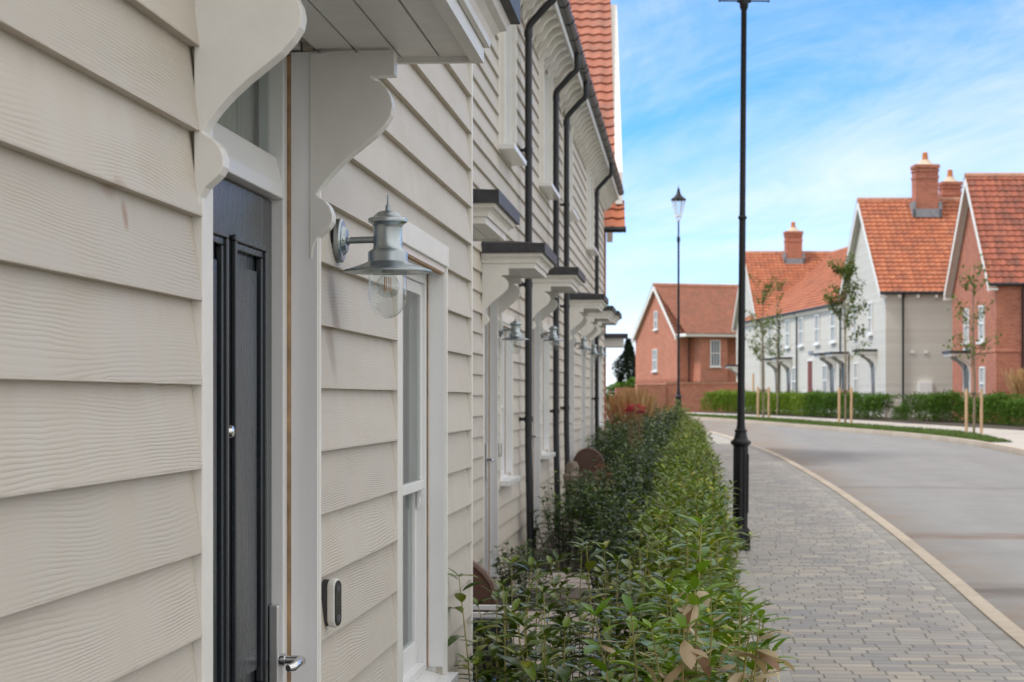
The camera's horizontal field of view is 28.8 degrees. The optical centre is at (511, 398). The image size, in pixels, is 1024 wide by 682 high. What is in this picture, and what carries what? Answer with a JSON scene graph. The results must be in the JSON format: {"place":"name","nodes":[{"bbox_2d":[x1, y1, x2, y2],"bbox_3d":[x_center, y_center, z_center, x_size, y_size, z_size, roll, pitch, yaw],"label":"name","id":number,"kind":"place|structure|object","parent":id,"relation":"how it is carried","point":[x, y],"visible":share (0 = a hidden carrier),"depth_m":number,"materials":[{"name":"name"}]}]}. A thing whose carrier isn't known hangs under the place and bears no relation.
{"place":"outdoors","nodes":[
{"label":"outdoors","id":0,"kind":"place"},
{"bbox_2d":[473,0,556,588],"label":"terraced house","id":1,"kind":"structure","parent":0,"point":[501,269],"depth_m":16.18,"materials":[{"name":"beige paint"}]},
{"bbox_2d":[473,188,519,240],"bbox_3d":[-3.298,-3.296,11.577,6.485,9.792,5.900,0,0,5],"label":"canopy","id":2,"kind":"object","parent":1,"relation":"attached to","point":[496,214],"depth_m":11.62,"materials":[{"name":"beige paint"}]},
{"bbox_2d":[498,313,520,485],"bbox_3d":[-0.074,0.005,17.067,0.205,1.440,1.195,0,0,5],"label":"window","id":3,"kind":"structure","parent":1,"relation":"in","point":[505,361],"depth_m":17.57,"materials":[{"name":"beige paint"}]},
{"bbox_2d":[497,24,526,165],"bbox_3d":[-0.054,-2.890,16.980,0.260,1.670,1.225,0,0,5],"label":"window","id":4,"kind":"structure","parent":1,"relation":"in","point":[507,42],"depth_m":17.51,"materials":[{"name":"beige paint"}]},
{"bbox_2d":[499,316,528,353],"bbox_3d":[0.017,-0.527,16.450,0.252,0.316,0.225,0,0,5],"label":"wall lamp","id":5,"kind":"object","parent":1,"relation":"attached to","point":[515,334],"visible":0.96,"depth_m":16.41,"materials":[{"name":"metal"}]},
{"bbox_2d":[503,0,587,560],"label":"terraced house","id":6,"kind":"structure","parent":0,"point":[558,59],"depth_m":20.99,"materials":[{"name":"beige paint"}]},
{"bbox_2d":[540,322,555,458],"bbox_3d":[0.336,-0.085,21.814,0.205,1.460,1.225,0,0,5],"label":"window","id":7,"kind":"structure","parent":6,"relation":"in","point":[545,345],"depth_m":22.34,"materials":[{"name":"beige paint"}]},
{"bbox_2d":[538,45,559,199],"bbox_3d":[0.352,-2.990,21.678,0.260,1.510,1.495,0,0,5],"label":"window","id":8,"kind":"structure","parent":6,"relation":"in","point":[545,91],"depth_m":22.23,"materials":[{"name":"beige paint"}]},
{"bbox_2d":[492,436,741,612],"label":"garden soil","id":9,"kind":"structure","parent":0,"point":[573,570],"depth_m":19.29,"materials":[{"name":"soil"}]},
{"bbox_2d":[0,0,519,681],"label":"weatherboard house","id":10,"kind":"structure","parent":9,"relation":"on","point":[236,420],"depth_m":4.21,"materials":[{"name":"beige paint"}]},
{"bbox_2d":[217,82,254,144],"bbox_3d":[-0.659,-0.667,4.251,0.005,0.290,1.013,0,0,5],"label":"transom window","id":11,"kind":"structure","parent":10,"relation":"in","point":[239,117],"depth_m":4.63,"materials":[{"name":"clear glass"}]},
{"bbox_2d":[213,179,305,681],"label":"door","id":12,"kind":"structure","parent":10,"relation":"in","point":[246,622],"depth_m":4.42,"materials":[{"name":"wood"}]},
{"bbox_2d":[321,578,341,627],"bbox_3d":[-0.446,0.505,4.928,0.040,0.122,0.045,0,0,20],"label":"doorbell","id":13,"kind":"object","parent":10,"relation":"attached to","point":[331,593],"visible":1,"depth_m":4.91,"materials":[{"name":"grey plastic"}]},
{"bbox_2d":[330,194,431,318],"bbox_3d":[-0.329,-0.362,5.067,0.252,0.316,0.225,0,0,5],"label":"wall lamp","id":14,"kind":"object","parent":10,"relation":"attached to","point":[387,254],"visible":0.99,"depth_m":5.03,"materials":[{"name":"metal"}]},
{"bbox_2d":[391,221,457,681],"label":"window","id":15,"kind":"structure","parent":10,"relation":"in","point":[426,649],"depth_m":7.29,"materials":[{"name":"beige paint"}]},
{"bbox_2d":[473,561,498,611],"bbox_3d":[-0.357,1.198,9.809,0.548,0.844,0.499,0,0,5],"label":"garden chair","id":16,"kind":"object","parent":9,"relation":"on","point":[480,592],"visible":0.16,"depth_m":10.00,"materials":[{"name":"brown wood"}]},
{"bbox_2d":[473,605,511,681],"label":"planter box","id":17,"kind":"object","parent":9,"relation":"on","point":[476,615],"visible":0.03,"depth_m":8.98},
{"bbox_2d":[448,555,579,681],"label":"evergreen shrub","id":18,"kind":"object","parent":9,"relation":"on","point":[475,659],"visible":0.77,"depth_m":7.62,"materials":[{"name":"green plant"}]},
{"bbox_2d":[489,539,556,610],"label":"evergreen shrub","id":19,"kind":"object","parent":9,"relation":"on","point":[518,578],"visible":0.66,"depth_m":14.91,"materials":[{"name":"green plant"}]},
{"bbox_2d":[473,554,595,681],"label":"evergreen shrub","id":20,"kind":"object","parent":9,"relation":"on","point":[537,571],"visible":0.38,"depth_m":8.58,"materials":[{"name":"green plant"}]},
{"bbox_2d":[525,480,608,570],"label":"evergreen shrub","id":21,"kind":"object","parent":9,"relation":"on","point":[570,534],"visible":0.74,"depth_m":18.58,"materials":[{"name":"green plant"}]},
{"bbox_2d":[491,585,657,681],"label":"evergreen shrub","id":22,"kind":"object","parent":9,"relation":"on","point":[530,669],"visible":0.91,"depth_m":7.06,"materials":[{"name":"green plant"}]},
{"bbox_2d":[554,58,608,519],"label":"terraced house","id":23,"kind":"structure","parent":9,"relation":"on","point":[581,119],"depth_m":25.40,"materials":[{"name":"beige paint"}]},
{"bbox_2d":[562,103,579,221],"bbox_3d":[0.706,-3.050,25.772,0.260,1.390,1.475,0,0,5],"label":"window","id":24,"kind":"structure","parent":23,"relation":"in","point":[573,217],"depth_m":26.42,"materials":[{"name":"beige paint"}]},
{"bbox_2d":[550,467,623,555],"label":"evergreen shrub","id":25,"kind":"object","parent":9,"relation":"on","point":[588,479],"visible":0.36,"depth_m":19.84,"materials":[{"name":"green plant"}]},
{"bbox_2d":[573,448,603,499],"bbox_3d":[1.028,1.069,27.006,0.427,0.802,0.389,0,0,5],"label":"garden chair","id":26,"kind":"object","parent":9,"relation":"on","point":[583,458],"visible":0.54,"depth_m":27.17,"materials":[{"name":"brown wood"}]},
{"bbox_2d":[531,544,648,680],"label":"evergreen shrub","id":27,"kind":"object","parent":9,"relation":"on","point":[554,583],"visible":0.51,"depth_m":9.46,"materials":[{"name":"green plant"}]},
{"bbox_2d":[577,121,615,500],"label":"terraced house","id":28,"kind":"structure","parent":9,"relation":"on","point":[594,148],"depth_m":29.61,"materials":[{"name":"beige paint"}]},
{"bbox_2d":[585,141,623,487],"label":"terraced house","id":29,"kind":"structure","parent":9,"relation":"on","point":[604,190],"depth_m":32.98,"materials":[{"name":"beige paint"}]},
{"bbox_2d":[585,163,598,255],"bbox_3d":[1.231,-3.040,31.850,0.260,1.410,1.475,0,0,5],"label":"window","id":30,"kind":"structure","parent":29,"relation":"in","point":[591,249],"depth_m":31.28,"materials":[{"name":"beige paint"}]},
{"bbox_2d":[570,508,644,607],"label":"evergreen shrub","id":31,"kind":"object","parent":9,"relation":"on","point":[613,541],"visible":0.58,"depth_m":15.25,"materials":[{"name":"green plant"}]},
{"bbox_2d":[575,487,649,567],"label":"evergreen shrub","id":32,"kind":"object","parent":9,"relation":"on","point":[598,508],"visible":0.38,"depth_m":18.35,"materials":[{"name":"green plant"}]},
{"bbox_2d":[583,428,647,483],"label":"evergreen shrub","id":33,"kind":"object","parent":9,"relation":"on","point":[610,448],"visible":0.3,"depth_m":29.58,"materials":[{"name":"green plant"}]},
{"bbox_2d":[558,523,681,681],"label":"evergreen shrub","id":34,"kind":"object","parent":9,"relation":"on","point":[589,565],"visible":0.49,"depth_m":8.32,"materials":[{"name":"green plant"}]},
{"bbox_2d":[591,465,650,537],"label":"evergreen shrub","id":35,"kind":"object","parent":9,"relation":"on","point":[619,477],"visible":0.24,"depth_m":21.57,"materials":[{"name":"green plant"}]},
{"bbox_2d":[588,420,656,474],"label":"evergreen shrub","id":36,"kind":"object","parent":9,"relation":"on","point":[604,435],"visible":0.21,"depth_m":31.78,"materials":[{"name":"green plant"}]},
{"bbox_2d":[509,572,736,598],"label":"stone path","id":37,"kind":"structure","parent":9,"relation":"on","point":[575,593],"depth_m":16.62,"materials":[{"name":"stone"}]},
{"bbox_2d":[592,439,654,502],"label":"evergreen shrub","id":38,"kind":"object","parent":9,"relation":"on","point":[614,460],"visible":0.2,"depth_m":26.38,"materials":[{"name":"green plant"}]},
{"bbox_2d":[606,391,644,438],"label":"ornamental grass","id":39,"kind":"object","parent":9,"relation":"on","point":[618,406],"depth_m":42.86,"materials":[{"name":"plant"}]},
{"bbox_2d":[593,472,658,538],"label":"evergreen shrub","id":40,"kind":"object","parent":9,"relation":"on","point":[634,485],"visible":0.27,"depth_m":19.92,"materials":[{"name":"green plant"}]},
{"bbox_2d":[593,494,659,574],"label":"evergreen shrub","id":41,"kind":"object","parent":9,"relation":"on","point":[605,520],"visible":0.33,"depth_m":17.33,"materials":[{"name":"green plant"}]},
{"bbox_2d":[499,611,760,681],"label":"stone path","id":42,"kind":"structure","parent":9,"relation":"on","point":[516,640],"depth_m":13.31,"materials":[{"name":"stone"}]},
{"bbox_2d":[622,404,646,453],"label":"flowering plant","id":43,"kind":"object","parent":9,"relation":"on","point":[631,410],"visible":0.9,"depth_m":28.58,"materials":[{"name":"red plant"}]},
{"bbox_2d":[612,453,670,512],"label":"evergreen shrub","id":44,"kind":"object","parent":9,"relation":"on","point":[646,470],"visible":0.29,"depth_m":22.49,"materials":[{"name":"green plant"}]},
{"bbox_2d":[582,538,705,681],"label":"evergreen shrub","id":45,"kind":"object","parent":9,"relation":"on","point":[601,578],"visible":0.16,"depth_m":9.11,"materials":[{"name":"green plant"}]},
{"bbox_2d":[614,438,673,487],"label":"evergreen shrub","id":46,"kind":"object","parent":9,"relation":"on","point":[652,448],"visible":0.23,"depth_m":25.94,"materials":[{"name":"green plant"}]},
{"bbox_2d":[561,513,773,681],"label":"shrub","id":47,"kind":"object","parent":9,"relation":"on","point":[632,625],"visible":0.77,"depth_m":5.75,"materials":[{"name":"green plant"}]},
{"bbox_2d":[619,473,728,571],"bbox_3d":[1.186,1.070,13.854,0.736,1.114,0.757,0,0,24],"label":"laurel shrub","id":48,"kind":"object","parent":9,"relation":"on","point":[679,490],"visible":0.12,"depth_m":13.78,"materials":[{"name":"green plant"}]},
{"bbox_2d":[625,571,726,669],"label":"laurel shrub","id":49,"kind":"object","parent":9,"relation":"on","point":[668,579],"visible":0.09,"depth_m":8.46,"materials":[{"name":"green plant"}]},
{"bbox_2d":[613,499,739,606],"bbox_3d":[0.924,1.091,10.992,0.719,1.074,0.721,0,0,-27],"label":"laurel shrub","id":50,"kind":"object","parent":9,"relation":"on","point":[657,525],"visible":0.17,"depth_m":11.04,"materials":[{"name":"green plant"}]},
{"bbox_2d":[596,581,760,681],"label":"laurel shrub","id":51,"kind":"object","parent":9,"relation":"on","point":[703,638],"visible":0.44,"depth_m":6.45,"materials":[{"name":"green plant"}]},
{"bbox_2d":[628,484,729,571],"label":"laurel shrub","id":52,"kind":"object","parent":9,"relation":"on","point":[677,503],"visible":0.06,"depth_m":13.25,"materials":[{"name":"green plant"}]},
{"bbox_2d":[625,469,735,542],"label":"laurel shrub","id":53,"kind":"object","parent":9,"relation":"on","point":[691,481],"visible":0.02,"depth_m":15.03,"materials":[{"name":"green plant"}]},
{"bbox_2d":[607,578,754,681],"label":"laurel shrub","id":54,"kind":"object","parent":9,"relation":"on","point":[655,612],"visible":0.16,"depth_m":7.61,"materials":[{"name":"green plant"}]},
{"bbox_2d":[628,592,737,681],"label":"laurel shrub","id":55,"kind":"object","parent":9,"relation":"on","point":[720,596],"visible":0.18,"depth_m":7.30,"materials":[{"name":"green plant"}]},
{"bbox_2d":[625,540,742,637],"bbox_3d":[0.832,1.142,9.339,0.588,0.977,0.550,0,0,26],"label":"laurel shrub","id":56,"kind":"object","parent":9,"relation":"on","point":[695,556],"visible":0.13,"depth_m":9.29,"materials":[{"name":"green plant"}]},
{"bbox_2d":[625,525,745,615],"bbox_3d":[0.860,1.138,10.341,0.649,0.982,0.668,0,0,-13],"label":"laurel shrub","id":57,"kind":"object","parent":9,"relation":"on","point":[668,552],"visible":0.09,"depth_m":10.36,"materials":[{"name":"green plant"}]},
{"bbox_2d":[637,499,742,592],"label":"laurel shrub","id":58,"kind":"object","parent":9,"relation":"on","point":[711,524],"visible":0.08,"depth_m":11.55,"materials":[{"name":"green plant"}]},
{"bbox_2d":[631,522,749,629],"bbox_3d":[0.925,1.117,9.734,0.649,1.022,0.698,0,0,-28],"label":"laurel shrub","id":59,"kind":"object","parent":9,"relation":"on","point":[684,574],"visible":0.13,"depth_m":9.79,"materials":[{"name":"green plant"}]},
{"bbox_2d":[643,469,738,540],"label":"laurel shrub","id":60,"kind":"object","parent":9,"relation":"on","point":[673,490],"visible":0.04,"depth_m":14.57,"materials":[{"name":"green plant"}]},
{"bbox_2d":[657,452,729,495],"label":"laurel shrub","id":61,"kind":"object","parent":9,"relation":"on","point":[699,466],"visible":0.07,"depth_m":18.18,"materials":[{"name":"green plant"}]},
{"bbox_2d":[650,456,737,506],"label":"laurel shrub","id":62,"kind":"object","parent":9,"relation":"on","point":[677,477],"visible":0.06,"depth_m":17.03,"materials":[{"name":"green plant"}]},
{"bbox_2d":[646,465,742,547],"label":"laurel shrub","id":63,"kind":"object","parent":9,"relation":"on","point":[714,480],"visible":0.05,"depth_m":15.62,"materials":[{"name":"green plant"}]},
{"bbox_2d":[631,564,758,679],"bbox_3d":[0.769,1.145,8.120,0.547,0.970,0.584,0,0,-12],"label":"laurel shrub","id":64,"kind":"object","parent":9,"relation":"on","point":[730,608],"visible":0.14,"depth_m":8.07,"materials":[{"name":"green plant"}]},
{"bbox_2d":[649,506,750,602],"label":"laurel shrub","id":65,"kind":"object","parent":9,"relation":"on","point":[735,527],"visible":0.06,"depth_m":12.06,"materials":[{"name":"green plant"}]},
{"bbox_2d":[644,482,760,587],"bbox_3d":[1.200,1.078,12.606,0.737,1.099,0.736,0,0,-2],"label":"laurel shrub","id":66,"kind":"object","parent":9,"relation":"on","point":[722,513],"visible":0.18,"depth_m":12.56,"materials":[{"name":"green plant"}]},
{"bbox_2d":[639,526,772,670],"bbox_3d":[0.819,1.096,8.916,0.643,1.061,0.652,0,0,-9],"label":"laurel shrub","id":67,"kind":"object","parent":9,"relation":"on","point":[712,564],"visible":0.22,"depth_m":8.82,"materials":[{"name":"green plant"}]},
{"bbox_2d":[625,575,799,681],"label":"withered shrub","id":68,"kind":"object","parent":9,"relation":"on","point":[688,653],"visible":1,"depth_m":5.52,"materials":[{"name":"green plant"}]},
{"bbox_2d":[633,601,795,681],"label":"laurel shrub","id":69,"kind":"object","parent":9,"relation":"on","point":[677,650],"visible":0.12,"depth_m":6.82,"materials":[{"name":"green plant"}]},
{"bbox_2d":[618,385,654,423],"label":"ornamental grass","id":70,"kind":"object","parent":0,"point":[639,390],"depth_m":44.95,"materials":[{"name":"plant"}]},
{"bbox_2d":[711,458,793,681],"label":"pavement edging","id":71,"kind":"object","parent":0,"point":[751,583],"visible":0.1,"depth_m":16.09,"materials":[{"name":"concrete"}]},
{"bbox_2d":[606,415,1023,630],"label":"road","id":72,"kind":"structure","parent":0,"point":[956,509],"depth_m":32.52,"materials":[{"name":"grey asphalt"}]},
{"bbox_2d":[606,418,1023,669],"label":"paving edge course","id":73,"kind":"object","parent":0,"point":[1007,645],"visible":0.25,"depth_m":17.19,"materials":[{"name":"beige concrete"}]},
{"bbox_2d":[606,417,1023,648],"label":"kerb","id":74,"kind":"structure","parent":0,"point":[999,620],"depth_m":18.44,"materials":[{"name":"beige concrete"}]},
{"bbox_2d":[606,0,1023,391],"label":"sky","id":75,"kind":"structure","parent":0,"point":[844,97],"materials":[{"name":"blue"}]},
{"bbox_2d":[611,414,1023,455],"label":"kerb","id":76,"kind":"structure","parent":0,"point":[1001,447],"depth_m":59.55,"materials":[{"name":"beige concrete"}]},
{"bbox_2d":[660,412,1023,443],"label":"footway","id":77,"kind":"structure","parent":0,"point":[1015,436],"depth_m":65.96,"materials":[{"name":"concrete"}]},
{"bbox_2d":[687,414,1012,441],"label":"grass verge","id":78,"kind":"object","parent":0,"point":[919,433],"depth_m":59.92,"materials":[{"name":"plant"}]},
{"bbox_2d":[745,273,782,417],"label":"young tree","id":79,"kind":"object","parent":78,"relation":"on","point":[765,322],"visible":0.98,"depth_m":81.98,"materials":[{"name":"green plant"}]},
{"bbox_2d":[822,251,871,422],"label":"young tree","id":80,"kind":"object","parent":78,"relation":"on","point":[847,272],"visible":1,"depth_m":71.97,"materials":[{"name":"green plant"}]},
{"bbox_2d":[943,254,1001,431],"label":"young tree","id":81,"kind":"object","parent":78,"relation":"on","point":[970,346],"visible":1,"depth_m":58.17,"materials":[{"name":"green plant"}]},
{"bbox_2d":[964,389,982,433],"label":"tree stake","id":82,"kind":"object","parent":78,"relation":"on","point":[967,393],"visible":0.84,"depth_m":58.17,"materials":[{"name":"brown wood"}]},
{"bbox_2d":[699,411,1023,430],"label":"bed soil","id":83,"kind":"structure","parent":0,"point":[970,424],"depth_m":74.64,"materials":[{"name":"soil"}]},
{"bbox_2d":[762,278,790,414],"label":"young tree","id":84,"kind":"object","parent":83,"relation":"on","point":[777,325],"visible":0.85,"depth_m":89.98,"materials":[{"name":"green plant"}]},
{"bbox_2d":[821,391,853,416],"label":"hedge bush","id":85,"kind":"object","parent":83,"relation":"on","point":[831,400],"visible":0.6,"depth_m":82.94,"materials":[{"name":"green plant"}]},
{"bbox_2d":[835,389,872,417],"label":"hedge bush","id":86,"kind":"object","parent":83,"relation":"on","point":[848,402],"visible":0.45,"depth_m":81.33,"materials":[{"name":"green plant"}]},
{"bbox_2d":[861,392,902,418],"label":"hedge bush","id":87,"kind":"object","parent":83,"relation":"on","point":[880,398],"visible":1,"depth_m":78.89,"materials":[{"name":"green plant"}]},
{"bbox_2d":[897,391,939,420],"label":"hedge bush","id":88,"kind":"object","parent":83,"relation":"on","point":[915,401],"visible":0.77,"depth_m":76.00,"materials":[{"name":"green plant"}]},
{"bbox_2d":[918,393,955,421],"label":"hedge bush","id":89,"kind":"object","parent":83,"relation":"on","point":[928,400],"visible":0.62,"depth_m":74.77,"materials":[{"name":"green plant"}]},
{"bbox_2d":[929,388,972,421],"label":"hedge bush","id":90,"kind":"object","parent":83,"relation":"on","point":[948,405],"visible":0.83,"depth_m":73.44,"materials":[{"name":"green plant"}]},
{"bbox_2d":[950,395,983,422],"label":"hedge bush","id":91,"kind":"object","parent":83,"relation":"on","point":[962,407],"visible":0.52,"depth_m":72.19,"materials":[{"name":"green plant"}]},
{"bbox_2d":[983,390,1022,424],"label":"hedge bush","id":92,"kind":"object","parent":83,"relation":"on","point":[993,398],"visible":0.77,"depth_m":69.03,"materials":[{"name":"green plant"}]},
{"bbox_2d":[993,397,1023,424],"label":"hedge bush","id":93,"kind":"object","parent":83,"relation":"on","point":[1000,408],"visible":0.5,"depth_m":67.81,"materials":[{"name":"green plant"}]},
{"bbox_2d":[1001,367,1023,418],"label":"ornamental grass","id":94,"kind":"object","parent":83,"relation":"on","point":[1017,385],"depth_m":70.27,"materials":[{"name":"plant"}]},
{"bbox_2d":[1003,397,1023,425],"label":"hedge bush","id":95,"kind":"object","parent":83,"relation":"on","point":[1019,407],"visible":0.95,"depth_m":66.67,"materials":[{"name":"green plant"}]},
{"bbox_2d":[707,433,1023,681],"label":"pavement","id":96,"kind":"structure","parent":0,"point":[852,596],"depth_m":15.76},
{"bbox_2d":[671,185,685,411],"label":"street lamp","id":97,"kind":"object","parent":96,"relation":"on","point":[678,196],"visible":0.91,"depth_m":56.97,"materials":[{"name":"metal"}]},
{"bbox_2d":[718,0,769,550],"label":"street lamp","id":98,"kind":"object","parent":96,"relation":"on","point":[740,442],"visible":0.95,"depth_m":20.27,"materials":[{"name":"black metal"}]},
{"bbox_3d":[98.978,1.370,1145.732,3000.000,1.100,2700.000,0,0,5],"label":"ground","id":99,"kind":"structure","parent":0,"visible":0},
{"bbox_2d":[568,0,627,436],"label":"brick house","id":100,"kind":"structure","parent":99,"relation":"on","point":[596,24],"depth_m":41.95,"materials":[{"name":"tile"}]},
{"bbox_2d":[611,338,635,382],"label":"conifer tree","id":101,"kind":"object","parent":99,"relation":"on","point":[628,357],"visible":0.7,"depth_m":159.57,"materials":[{"name":"green plant"}]},
{"bbox_2d":[635,384,666,411],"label":"garden wall","id":102,"kind":"structure","parent":99,"relation":"on","point":[660,389],"depth_m":117.63,"materials":[{"name":"red brick"}]},
{"bbox_2d":[631,283,737,383],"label":"brick house","id":103,"kind":"structure","parent":99,"relation":"on","point":[707,344],"depth_m":134.55,"materials":[{"name":"red brick"}]},
{"bbox_2d":[709,340,721,367],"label":"window","id":104,"kind":"structure","parent":103,"relation":"in","point":[714,344],"depth_m":132.38,"materials":[{"name":"white plastic"}]},
{"bbox_2d":[665,382,737,411],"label":"garden wall","id":105,"kind":"structure","parent":99,"relation":"on","point":[691,394],"depth_m":118.13,"materials":[{"name":"red brick"}]},
{"bbox_2d":[725,222,830,392],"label":"weatherboard house","id":106,"kind":"structure","parent":99,"relation":"on","point":[793,263],"depth_m":117.98,"materials":[{"name":"tile"}]},
{"bbox_2d":[745,246,848,411],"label":"terraced houses","id":107,"kind":"structure","parent":99,"relation":"on","point":[813,355],"depth_m":103.92,"materials":[{"name":"paint"}]},
{"bbox_2d":[837,152,962,416],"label":"weatherboard house","id":108,"kind":"structure","parent":99,"relation":"on","point":[900,247],"depth_m":86.14,"materials":[{"name":"tile"}]},
{"bbox_2d":[942,173,1023,422],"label":"brick house","id":109,"kind":"structure","parent":99,"relation":"on","point":[989,225],"depth_m":74.69,"materials":[{"name":"brick"}]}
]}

